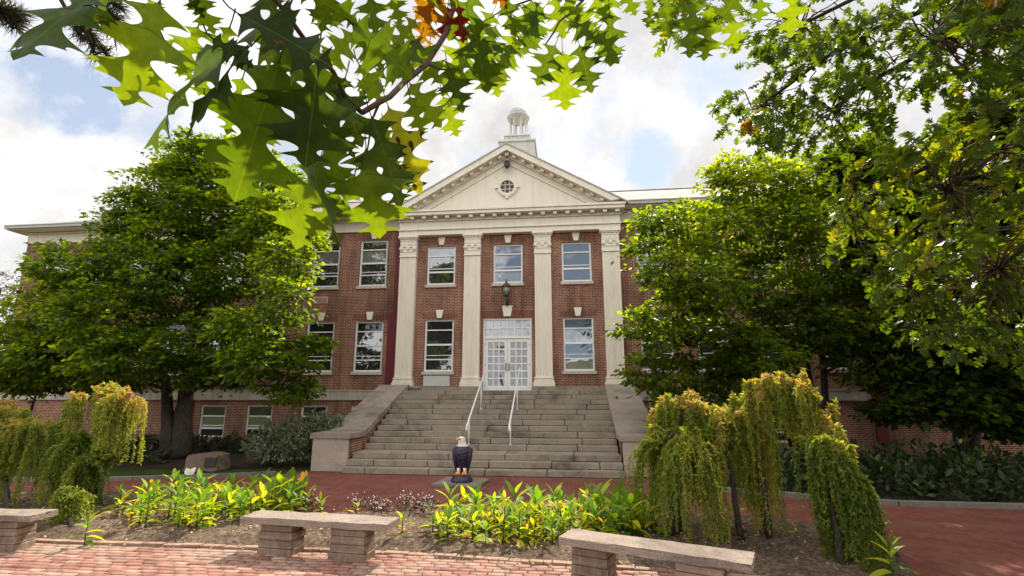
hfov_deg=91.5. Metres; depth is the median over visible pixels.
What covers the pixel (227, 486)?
canna lily
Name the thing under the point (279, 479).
canna lily
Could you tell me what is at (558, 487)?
canna lily
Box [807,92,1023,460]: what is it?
broadleaf tree
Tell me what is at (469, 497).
canna lily
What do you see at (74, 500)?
shrub
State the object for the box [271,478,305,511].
canna lily
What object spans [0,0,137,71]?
pine branch
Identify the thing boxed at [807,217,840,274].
window
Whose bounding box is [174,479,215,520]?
canna lily
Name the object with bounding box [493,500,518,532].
canna lily
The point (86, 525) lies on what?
canna lily
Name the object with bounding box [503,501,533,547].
canna lily
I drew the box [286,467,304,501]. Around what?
canna lily
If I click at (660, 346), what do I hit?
window
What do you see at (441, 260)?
window
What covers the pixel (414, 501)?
white flower plant
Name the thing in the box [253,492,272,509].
canna lily
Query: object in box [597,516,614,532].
canna lily
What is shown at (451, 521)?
canna lily
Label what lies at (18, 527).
stone bench
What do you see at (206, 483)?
canna lily
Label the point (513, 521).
canna lily
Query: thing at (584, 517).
canna lily
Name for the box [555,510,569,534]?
canna lily
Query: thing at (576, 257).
window
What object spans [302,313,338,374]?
window
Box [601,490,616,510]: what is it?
canna lily
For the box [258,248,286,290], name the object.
window
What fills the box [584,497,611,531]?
canna lily
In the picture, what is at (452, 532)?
canna lily
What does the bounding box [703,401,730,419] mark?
window
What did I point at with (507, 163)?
floodlight
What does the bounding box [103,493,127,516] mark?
canna lily
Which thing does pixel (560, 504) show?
canna lily
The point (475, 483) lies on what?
concrete slab
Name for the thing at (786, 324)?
window
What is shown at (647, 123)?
sky
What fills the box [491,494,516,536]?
canna lily
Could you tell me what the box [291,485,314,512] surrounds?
canna lily
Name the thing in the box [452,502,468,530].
canna lily
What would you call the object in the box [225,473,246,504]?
canna lily
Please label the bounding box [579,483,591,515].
canna lily
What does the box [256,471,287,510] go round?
canna lily
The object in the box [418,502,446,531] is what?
canna lily
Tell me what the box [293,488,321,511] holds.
white flower plant
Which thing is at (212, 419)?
window
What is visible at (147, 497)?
canna lily
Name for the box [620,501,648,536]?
canna lily
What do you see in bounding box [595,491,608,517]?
canna lily
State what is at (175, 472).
canna lily
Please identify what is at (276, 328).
window
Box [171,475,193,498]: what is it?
canna lily
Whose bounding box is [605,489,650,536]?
canna lily
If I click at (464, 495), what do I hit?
canna lily
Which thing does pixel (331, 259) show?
window
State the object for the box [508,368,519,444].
handrail
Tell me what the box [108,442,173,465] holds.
hosta clump
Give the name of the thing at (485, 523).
canna lily
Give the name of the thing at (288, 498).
canna lily
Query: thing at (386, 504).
white flower plant
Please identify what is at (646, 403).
window
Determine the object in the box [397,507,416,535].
canna lily
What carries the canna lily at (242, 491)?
on the mulch bed
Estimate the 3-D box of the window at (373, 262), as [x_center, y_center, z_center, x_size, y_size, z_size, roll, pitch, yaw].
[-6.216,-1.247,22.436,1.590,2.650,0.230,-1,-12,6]
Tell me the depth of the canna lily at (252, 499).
8.47 m
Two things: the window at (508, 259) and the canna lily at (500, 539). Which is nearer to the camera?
the canna lily at (500, 539)
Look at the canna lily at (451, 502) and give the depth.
8.11 m
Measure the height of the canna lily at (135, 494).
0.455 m
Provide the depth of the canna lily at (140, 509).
8.48 m
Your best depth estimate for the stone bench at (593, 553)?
5.56 m
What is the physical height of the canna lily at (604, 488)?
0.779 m
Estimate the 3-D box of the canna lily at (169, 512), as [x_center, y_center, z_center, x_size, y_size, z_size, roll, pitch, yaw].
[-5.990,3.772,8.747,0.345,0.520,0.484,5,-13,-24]
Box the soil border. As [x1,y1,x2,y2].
[1,444,311,467]
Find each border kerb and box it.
[11,471,275,481]
[689,483,1023,509]
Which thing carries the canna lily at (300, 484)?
on the mulch bed
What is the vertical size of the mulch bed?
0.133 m
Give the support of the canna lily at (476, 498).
on the mulch bed
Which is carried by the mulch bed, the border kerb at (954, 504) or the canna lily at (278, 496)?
the canna lily at (278, 496)
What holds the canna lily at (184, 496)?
on the mulch bed
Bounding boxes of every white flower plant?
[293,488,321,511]
[347,491,373,510]
[363,495,386,511]
[372,499,396,513]
[390,490,411,511]
[399,496,425,513]
[403,493,434,514]
[412,492,438,509]
[413,497,443,515]
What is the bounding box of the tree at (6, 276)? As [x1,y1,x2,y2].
[0,271,20,350]
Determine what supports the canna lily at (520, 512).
on the mulch bed
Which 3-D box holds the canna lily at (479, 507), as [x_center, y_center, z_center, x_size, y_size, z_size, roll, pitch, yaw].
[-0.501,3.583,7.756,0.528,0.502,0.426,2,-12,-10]
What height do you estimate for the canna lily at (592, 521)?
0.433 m
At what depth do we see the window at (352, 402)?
21.13 m
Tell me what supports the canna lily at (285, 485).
on the mulch bed
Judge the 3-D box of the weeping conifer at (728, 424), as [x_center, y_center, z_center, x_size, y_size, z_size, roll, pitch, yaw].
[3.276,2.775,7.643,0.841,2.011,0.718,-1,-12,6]
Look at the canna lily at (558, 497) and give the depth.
8.32 m
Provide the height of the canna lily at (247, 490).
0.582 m
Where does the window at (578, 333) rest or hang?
in the college building
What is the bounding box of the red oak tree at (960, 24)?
[643,0,1023,384]
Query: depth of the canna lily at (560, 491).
8.82 m
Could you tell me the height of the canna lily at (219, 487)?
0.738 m
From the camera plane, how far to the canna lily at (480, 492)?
8.47 m
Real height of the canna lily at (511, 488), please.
0.791 m
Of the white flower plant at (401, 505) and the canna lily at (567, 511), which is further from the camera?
the white flower plant at (401, 505)
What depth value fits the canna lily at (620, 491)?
8.23 m
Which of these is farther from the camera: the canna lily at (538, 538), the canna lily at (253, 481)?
the canna lily at (253, 481)
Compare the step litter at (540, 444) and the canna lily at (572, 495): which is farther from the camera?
the step litter at (540, 444)
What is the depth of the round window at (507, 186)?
21.91 m
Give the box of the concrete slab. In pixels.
[431,477,489,488]
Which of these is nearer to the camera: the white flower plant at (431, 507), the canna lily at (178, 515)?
the canna lily at (178, 515)
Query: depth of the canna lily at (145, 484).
9.12 m
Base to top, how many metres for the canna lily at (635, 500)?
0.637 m
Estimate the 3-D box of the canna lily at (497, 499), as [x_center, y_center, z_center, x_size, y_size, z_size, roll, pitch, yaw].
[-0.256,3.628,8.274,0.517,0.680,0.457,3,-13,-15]
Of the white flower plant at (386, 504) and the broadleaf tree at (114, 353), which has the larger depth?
the broadleaf tree at (114, 353)
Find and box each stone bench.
[0,508,58,552]
[240,510,400,561]
[558,529,755,575]
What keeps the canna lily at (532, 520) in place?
on the mulch bed
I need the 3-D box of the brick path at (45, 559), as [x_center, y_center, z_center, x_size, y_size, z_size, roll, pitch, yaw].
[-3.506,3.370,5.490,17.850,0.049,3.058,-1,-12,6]
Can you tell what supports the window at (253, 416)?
in the college building
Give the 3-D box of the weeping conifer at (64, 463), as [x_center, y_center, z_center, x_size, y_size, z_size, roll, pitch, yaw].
[-8.460,3.402,9.685,1.845,1.730,1.407,-1,-12,6]
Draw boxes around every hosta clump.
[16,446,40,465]
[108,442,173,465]
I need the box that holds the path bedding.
[15,542,658,575]
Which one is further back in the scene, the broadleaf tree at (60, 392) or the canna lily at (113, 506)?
the broadleaf tree at (60, 392)
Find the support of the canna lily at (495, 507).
on the mulch bed
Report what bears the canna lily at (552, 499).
on the mulch bed
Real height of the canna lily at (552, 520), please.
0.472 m
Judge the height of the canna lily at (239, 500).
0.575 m
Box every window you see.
[36,243,74,295]
[161,315,187,375]
[199,400,227,436]
[220,248,244,290]
[245,400,272,437]
[256,319,280,363]
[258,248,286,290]
[300,400,328,432]
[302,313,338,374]
[308,233,344,289]
[350,312,387,374]
[350,400,362,409]
[356,234,391,288]
[421,310,457,374]
[424,237,459,287]
[490,235,525,285]
[495,175,518,197]
[557,232,594,284]
[559,307,596,373]
[631,225,667,282]
[641,307,676,373]
[644,401,668,428]
[689,224,724,280]
[697,308,731,372]
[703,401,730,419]
[746,221,786,278]
[759,307,800,372]
[769,402,797,442]
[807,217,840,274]
[817,306,854,372]
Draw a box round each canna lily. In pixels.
[65,510,105,547]
[102,484,133,509]
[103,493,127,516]
[112,489,131,514]
[122,478,162,515]
[125,498,143,522]
[127,482,162,527]
[127,493,151,519]
[128,486,140,506]
[130,500,152,521]
[132,501,150,524]
[134,483,145,504]
[145,484,167,511]
[148,491,159,510]
[157,473,202,515]
[157,488,168,505]
[157,488,182,517]
[159,479,197,524]
[161,468,189,496]
[166,477,184,498]
[168,490,188,519]
[168,506,187,526]
[169,496,193,523]
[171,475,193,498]
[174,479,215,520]
[176,482,197,510]
[180,487,214,527]
[184,503,202,527]
[185,468,215,504]
[187,487,219,524]
[187,499,216,528]
[189,476,218,517]
[196,494,224,524]
[210,481,242,510]
[212,476,233,513]
[214,487,228,512]
[218,492,236,518]
[222,488,242,513]
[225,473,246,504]
[227,491,249,519]
[228,490,249,520]
[232,487,262,516]
[232,492,253,515]
[235,484,244,511]
[242,481,252,509]
[244,473,259,498]
[248,481,273,509]
[250,467,270,505]
[250,490,260,510]
[253,487,275,506]
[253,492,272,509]
[255,472,294,511]
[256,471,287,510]
[267,483,288,510]
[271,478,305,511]
[275,480,294,510]
[278,474,306,510]
[280,483,299,510]
[283,480,306,510]
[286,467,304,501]
[288,491,306,511]
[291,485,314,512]
[293,474,317,506]
[313,491,327,512]
[347,498,361,513]
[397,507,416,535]
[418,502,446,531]
[428,511,444,538]
[430,481,460,521]
[434,505,462,541]
[436,511,453,532]
[438,506,455,536]
[439,503,456,533]
[445,495,466,528]
[446,508,457,533]
[452,485,471,518]
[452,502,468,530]
[455,504,475,538]
[458,521,465,538]
[459,484,493,522]
[459,505,488,542]
[460,484,488,524]
[463,489,492,521]
[468,491,487,518]
[468,501,494,531]
[473,523,482,542]
[474,516,495,545]
[482,511,492,532]
[485,487,503,522]
[485,512,496,534]
[486,492,500,521]
[489,499,499,527]
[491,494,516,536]
[492,480,533,529]
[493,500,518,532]
[494,513,512,542]
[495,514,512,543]
[502,503,535,542]
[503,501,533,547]
[504,504,531,533]
[504,507,523,541]
[520,524,533,545]
[521,493,540,539]
[523,486,549,537]
[524,511,541,542]
[525,486,552,520]
[526,484,545,518]
[529,500,562,539]
[529,517,542,545]
[530,514,549,540]
[536,513,548,541]
[540,506,565,539]
[541,482,567,514]
[541,513,558,544]
[543,490,557,516]
[543,522,554,540]
[548,493,572,523]
[549,489,570,512]
[553,499,562,516]
[553,511,568,531]
[555,494,566,517]
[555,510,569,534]
[556,497,582,532]
[559,501,577,532]
[565,493,576,505]
[565,501,581,523]
[573,491,593,526]
[574,510,588,529]
[578,482,610,524]
[578,509,591,528]
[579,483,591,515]
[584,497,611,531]
[584,499,592,527]
[585,503,617,531]
[585,510,601,531]
[587,479,611,520]
[587,496,600,520]
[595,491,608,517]
[595,491,619,532]
[596,491,629,529]
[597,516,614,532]
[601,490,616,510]
[605,485,629,527]
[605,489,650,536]
[605,504,630,533]
[612,474,628,510]
[617,486,635,529]
[618,501,631,529]
[620,492,647,530]
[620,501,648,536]
[634,506,650,535]
[640,483,667,526]
[642,489,670,536]
[646,489,664,529]
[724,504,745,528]
[865,530,919,575]
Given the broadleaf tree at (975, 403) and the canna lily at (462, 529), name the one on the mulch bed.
the canna lily at (462, 529)
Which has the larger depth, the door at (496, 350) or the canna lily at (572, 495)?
the door at (496, 350)
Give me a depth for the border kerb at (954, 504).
9.76 m
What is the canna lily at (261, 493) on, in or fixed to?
on the mulch bed
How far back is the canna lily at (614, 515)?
7.51 m
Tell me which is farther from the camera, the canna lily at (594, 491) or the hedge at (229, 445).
the hedge at (229, 445)
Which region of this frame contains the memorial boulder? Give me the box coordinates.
[183,451,230,471]
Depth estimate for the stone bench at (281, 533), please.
6.76 m
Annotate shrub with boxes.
[42,485,96,527]
[239,409,348,467]
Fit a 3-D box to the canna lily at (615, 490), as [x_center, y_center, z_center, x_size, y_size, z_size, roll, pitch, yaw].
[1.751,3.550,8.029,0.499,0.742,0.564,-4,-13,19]
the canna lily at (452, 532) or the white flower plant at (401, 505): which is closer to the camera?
the canna lily at (452, 532)
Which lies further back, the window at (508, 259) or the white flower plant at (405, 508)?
the window at (508, 259)
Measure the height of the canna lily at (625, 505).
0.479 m
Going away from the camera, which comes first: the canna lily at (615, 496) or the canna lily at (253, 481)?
the canna lily at (615, 496)
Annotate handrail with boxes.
[465,368,485,444]
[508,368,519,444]
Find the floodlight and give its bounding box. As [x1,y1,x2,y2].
[504,159,509,168]
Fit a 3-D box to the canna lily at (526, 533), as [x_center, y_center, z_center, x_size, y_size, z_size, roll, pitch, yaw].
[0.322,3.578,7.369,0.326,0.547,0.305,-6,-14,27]
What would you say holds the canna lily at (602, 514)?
on the mulch bed
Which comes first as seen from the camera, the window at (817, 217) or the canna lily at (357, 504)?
the canna lily at (357, 504)
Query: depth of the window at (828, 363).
19.45 m
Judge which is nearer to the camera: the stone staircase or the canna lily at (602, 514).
the canna lily at (602, 514)
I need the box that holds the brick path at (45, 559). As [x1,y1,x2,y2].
[0,543,673,575]
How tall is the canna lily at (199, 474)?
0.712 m
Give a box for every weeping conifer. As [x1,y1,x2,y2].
[0,398,54,508]
[9,419,120,509]
[54,380,148,506]
[625,423,732,546]
[644,389,727,533]
[700,402,755,541]
[727,367,848,538]
[727,390,787,535]
[790,429,876,571]
[848,466,896,571]
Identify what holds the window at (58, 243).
in the college building
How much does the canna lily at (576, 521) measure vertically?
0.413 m
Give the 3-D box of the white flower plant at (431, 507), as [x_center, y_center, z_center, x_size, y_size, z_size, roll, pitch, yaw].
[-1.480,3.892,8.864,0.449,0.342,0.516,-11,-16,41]
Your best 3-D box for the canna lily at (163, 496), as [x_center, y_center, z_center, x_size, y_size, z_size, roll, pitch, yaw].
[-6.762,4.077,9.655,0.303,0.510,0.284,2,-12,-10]
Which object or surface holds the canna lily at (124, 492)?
on the mulch bed
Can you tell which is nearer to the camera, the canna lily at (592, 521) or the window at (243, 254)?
the canna lily at (592, 521)
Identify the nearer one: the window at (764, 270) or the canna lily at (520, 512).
the canna lily at (520, 512)
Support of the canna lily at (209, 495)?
on the mulch bed
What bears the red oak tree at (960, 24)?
on the brick path side at (978, 572)
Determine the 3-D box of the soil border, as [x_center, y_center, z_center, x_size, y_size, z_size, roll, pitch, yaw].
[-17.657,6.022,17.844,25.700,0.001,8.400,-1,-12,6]
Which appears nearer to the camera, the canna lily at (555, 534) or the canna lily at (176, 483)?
the canna lily at (555, 534)
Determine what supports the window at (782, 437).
in the college building
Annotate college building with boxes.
[0,107,1023,454]
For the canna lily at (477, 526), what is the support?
on the mulch bed
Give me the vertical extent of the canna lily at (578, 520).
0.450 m
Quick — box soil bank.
[645,453,1023,502]
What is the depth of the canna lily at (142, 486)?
9.90 m
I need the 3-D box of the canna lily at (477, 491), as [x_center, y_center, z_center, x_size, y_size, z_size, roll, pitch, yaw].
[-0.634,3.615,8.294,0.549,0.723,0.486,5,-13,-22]
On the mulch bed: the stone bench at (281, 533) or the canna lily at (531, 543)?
the canna lily at (531, 543)
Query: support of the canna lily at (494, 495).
on the mulch bed
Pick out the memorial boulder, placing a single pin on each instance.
(214, 461)
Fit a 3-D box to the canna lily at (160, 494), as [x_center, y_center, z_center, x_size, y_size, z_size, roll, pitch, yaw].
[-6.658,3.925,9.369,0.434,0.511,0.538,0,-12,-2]
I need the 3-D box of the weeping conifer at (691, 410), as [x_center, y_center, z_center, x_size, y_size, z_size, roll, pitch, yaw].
[2.752,2.736,7.982,1.213,2.255,0.759,-8,-15,33]
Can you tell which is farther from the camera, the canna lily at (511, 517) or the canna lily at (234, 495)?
the canna lily at (234, 495)
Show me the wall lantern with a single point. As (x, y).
(506, 286)
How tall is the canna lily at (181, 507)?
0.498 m
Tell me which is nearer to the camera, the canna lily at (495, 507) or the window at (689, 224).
the canna lily at (495, 507)
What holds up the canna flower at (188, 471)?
on the mulch bed
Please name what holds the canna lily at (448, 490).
on the mulch bed
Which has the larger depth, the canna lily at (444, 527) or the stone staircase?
the stone staircase
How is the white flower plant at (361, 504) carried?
on the mulch bed
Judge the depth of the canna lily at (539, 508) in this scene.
8.30 m
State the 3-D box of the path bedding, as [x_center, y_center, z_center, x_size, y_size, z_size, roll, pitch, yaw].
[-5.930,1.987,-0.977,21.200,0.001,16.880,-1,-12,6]
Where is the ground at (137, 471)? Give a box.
[0,459,584,476]
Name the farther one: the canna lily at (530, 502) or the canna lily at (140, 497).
the canna lily at (140, 497)
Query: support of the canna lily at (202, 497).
on the mulch bed
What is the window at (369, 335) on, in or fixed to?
in the college building
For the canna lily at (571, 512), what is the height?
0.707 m
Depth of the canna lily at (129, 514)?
8.37 m
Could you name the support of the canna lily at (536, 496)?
on the mulch bed
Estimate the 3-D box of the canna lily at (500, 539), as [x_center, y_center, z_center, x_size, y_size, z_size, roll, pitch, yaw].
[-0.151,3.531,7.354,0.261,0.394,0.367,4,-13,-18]
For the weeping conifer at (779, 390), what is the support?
on the mulch bed
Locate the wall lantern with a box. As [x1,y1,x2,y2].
[502,279,510,305]
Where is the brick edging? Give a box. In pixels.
[35,538,760,575]
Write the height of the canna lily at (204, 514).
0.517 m
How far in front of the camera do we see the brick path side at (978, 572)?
6.16 m
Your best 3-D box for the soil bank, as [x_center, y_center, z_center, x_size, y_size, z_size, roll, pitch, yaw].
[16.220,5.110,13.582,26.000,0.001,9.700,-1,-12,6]
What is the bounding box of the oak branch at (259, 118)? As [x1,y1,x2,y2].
[7,0,813,249]
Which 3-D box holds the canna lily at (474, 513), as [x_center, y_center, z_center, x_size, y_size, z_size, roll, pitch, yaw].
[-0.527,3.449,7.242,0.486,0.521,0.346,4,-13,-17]
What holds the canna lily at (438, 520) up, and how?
on the mulch bed
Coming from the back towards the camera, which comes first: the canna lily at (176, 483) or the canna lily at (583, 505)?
the canna lily at (176, 483)
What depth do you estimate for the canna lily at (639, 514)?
7.71 m
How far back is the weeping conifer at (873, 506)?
6.19 m
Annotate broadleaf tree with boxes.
[0,125,344,459]
[0,320,160,413]
[599,148,924,461]
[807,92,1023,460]
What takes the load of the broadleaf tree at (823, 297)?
on the soil bank
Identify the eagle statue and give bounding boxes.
[451,436,472,482]
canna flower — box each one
[185,467,195,494]
[298,471,307,504]
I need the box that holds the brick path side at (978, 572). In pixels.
[951,568,1023,575]
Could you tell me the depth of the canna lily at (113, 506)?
9.25 m
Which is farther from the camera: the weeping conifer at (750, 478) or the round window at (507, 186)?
the round window at (507, 186)
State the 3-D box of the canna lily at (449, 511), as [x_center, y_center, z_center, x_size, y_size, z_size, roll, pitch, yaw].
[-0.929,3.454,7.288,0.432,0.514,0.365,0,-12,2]
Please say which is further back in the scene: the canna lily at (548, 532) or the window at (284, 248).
the window at (284, 248)
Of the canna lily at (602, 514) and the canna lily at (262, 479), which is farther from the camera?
the canna lily at (262, 479)
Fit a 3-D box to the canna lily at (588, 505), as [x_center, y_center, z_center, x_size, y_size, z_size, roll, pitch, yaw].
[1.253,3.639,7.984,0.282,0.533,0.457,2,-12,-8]
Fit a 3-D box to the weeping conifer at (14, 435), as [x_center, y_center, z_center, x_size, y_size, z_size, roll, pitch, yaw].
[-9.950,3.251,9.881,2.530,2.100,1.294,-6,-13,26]
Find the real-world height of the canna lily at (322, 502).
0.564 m
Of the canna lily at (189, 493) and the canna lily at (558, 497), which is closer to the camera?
the canna lily at (558, 497)
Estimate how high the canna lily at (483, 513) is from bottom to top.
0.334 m
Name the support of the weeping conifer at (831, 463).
on the mulch bed
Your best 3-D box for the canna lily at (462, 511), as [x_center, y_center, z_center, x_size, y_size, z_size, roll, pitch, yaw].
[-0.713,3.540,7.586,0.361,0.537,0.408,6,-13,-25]
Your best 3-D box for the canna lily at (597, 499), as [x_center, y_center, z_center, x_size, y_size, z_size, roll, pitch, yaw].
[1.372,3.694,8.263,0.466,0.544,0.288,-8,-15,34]
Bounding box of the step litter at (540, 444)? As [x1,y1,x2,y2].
[379,424,619,470]
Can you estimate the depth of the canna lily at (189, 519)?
8.02 m
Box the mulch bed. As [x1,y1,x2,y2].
[0,491,913,575]
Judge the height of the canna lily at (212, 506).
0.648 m
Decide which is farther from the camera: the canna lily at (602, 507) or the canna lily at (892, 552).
the canna lily at (602, 507)
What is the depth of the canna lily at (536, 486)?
8.64 m
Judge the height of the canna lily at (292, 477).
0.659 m
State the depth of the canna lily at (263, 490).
8.72 m
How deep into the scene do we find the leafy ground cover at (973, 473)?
11.49 m
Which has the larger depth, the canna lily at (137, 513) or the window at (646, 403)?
the window at (646, 403)
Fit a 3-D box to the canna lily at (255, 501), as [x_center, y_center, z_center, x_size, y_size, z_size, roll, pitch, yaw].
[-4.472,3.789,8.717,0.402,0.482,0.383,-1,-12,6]
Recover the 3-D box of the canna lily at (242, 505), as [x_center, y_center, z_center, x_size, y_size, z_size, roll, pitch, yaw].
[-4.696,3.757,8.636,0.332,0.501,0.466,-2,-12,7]
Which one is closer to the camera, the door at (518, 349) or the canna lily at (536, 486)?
the canna lily at (536, 486)
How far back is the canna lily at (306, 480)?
9.58 m
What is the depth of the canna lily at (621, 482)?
9.07 m
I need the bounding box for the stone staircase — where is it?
[310,384,658,478]
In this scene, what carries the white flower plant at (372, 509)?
on the mulch bed
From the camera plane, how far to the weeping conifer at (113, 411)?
9.55 m
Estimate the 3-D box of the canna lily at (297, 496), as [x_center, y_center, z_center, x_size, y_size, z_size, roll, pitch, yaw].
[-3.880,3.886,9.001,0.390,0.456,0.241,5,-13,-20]
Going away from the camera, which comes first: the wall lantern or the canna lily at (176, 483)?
the canna lily at (176, 483)
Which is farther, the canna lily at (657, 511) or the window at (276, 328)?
the window at (276, 328)
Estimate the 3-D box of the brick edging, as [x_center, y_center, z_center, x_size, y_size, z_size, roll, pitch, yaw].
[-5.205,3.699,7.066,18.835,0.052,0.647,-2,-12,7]
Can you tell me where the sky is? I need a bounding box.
[0,0,1023,350]
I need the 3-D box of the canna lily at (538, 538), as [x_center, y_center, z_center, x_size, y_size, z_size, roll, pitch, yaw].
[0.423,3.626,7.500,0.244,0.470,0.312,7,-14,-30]
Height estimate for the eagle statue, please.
1.060 m
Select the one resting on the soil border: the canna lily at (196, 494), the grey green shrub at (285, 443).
the grey green shrub at (285, 443)
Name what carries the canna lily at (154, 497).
on the mulch bed
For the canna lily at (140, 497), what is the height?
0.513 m
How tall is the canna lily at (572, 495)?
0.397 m
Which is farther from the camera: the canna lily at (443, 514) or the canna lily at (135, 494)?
the canna lily at (135, 494)
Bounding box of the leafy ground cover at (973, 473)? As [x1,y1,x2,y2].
[722,436,1023,501]
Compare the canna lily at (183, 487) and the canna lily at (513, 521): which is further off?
the canna lily at (183, 487)
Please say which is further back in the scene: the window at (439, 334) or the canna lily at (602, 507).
the window at (439, 334)
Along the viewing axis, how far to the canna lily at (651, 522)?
7.77 m
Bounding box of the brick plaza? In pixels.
[2,471,1023,575]
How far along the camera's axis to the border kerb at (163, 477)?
12.99 m
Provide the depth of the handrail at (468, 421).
16.39 m
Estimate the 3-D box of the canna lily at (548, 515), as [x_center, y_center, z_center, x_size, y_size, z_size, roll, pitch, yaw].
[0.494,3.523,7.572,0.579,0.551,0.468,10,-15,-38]
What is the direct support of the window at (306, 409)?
in the college building
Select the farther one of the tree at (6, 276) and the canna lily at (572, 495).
the tree at (6, 276)
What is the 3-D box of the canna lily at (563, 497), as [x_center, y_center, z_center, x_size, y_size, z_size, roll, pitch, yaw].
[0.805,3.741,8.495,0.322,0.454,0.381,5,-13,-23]
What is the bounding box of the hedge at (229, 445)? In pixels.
[105,430,312,452]
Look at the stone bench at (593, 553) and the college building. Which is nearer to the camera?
the stone bench at (593, 553)
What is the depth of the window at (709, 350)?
20.12 m
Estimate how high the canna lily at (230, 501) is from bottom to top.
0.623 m
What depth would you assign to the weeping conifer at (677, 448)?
7.43 m
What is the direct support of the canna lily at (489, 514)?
on the mulch bed
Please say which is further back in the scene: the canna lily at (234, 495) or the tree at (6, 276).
the tree at (6, 276)
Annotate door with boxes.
[485,339,507,389]
[508,338,529,389]
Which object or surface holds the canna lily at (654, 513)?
on the mulch bed
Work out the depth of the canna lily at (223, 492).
8.93 m
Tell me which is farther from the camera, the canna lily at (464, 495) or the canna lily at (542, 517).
the canna lily at (464, 495)
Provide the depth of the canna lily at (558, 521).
7.67 m
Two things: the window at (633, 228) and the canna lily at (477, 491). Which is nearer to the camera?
the canna lily at (477, 491)
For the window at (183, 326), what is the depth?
22.80 m
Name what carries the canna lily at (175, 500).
on the mulch bed
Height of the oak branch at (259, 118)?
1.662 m
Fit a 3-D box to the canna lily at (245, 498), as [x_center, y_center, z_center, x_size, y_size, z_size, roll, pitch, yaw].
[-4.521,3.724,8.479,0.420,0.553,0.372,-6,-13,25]
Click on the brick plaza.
(937, 541)
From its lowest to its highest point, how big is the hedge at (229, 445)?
0.806 m
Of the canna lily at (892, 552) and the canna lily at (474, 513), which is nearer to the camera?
the canna lily at (892, 552)

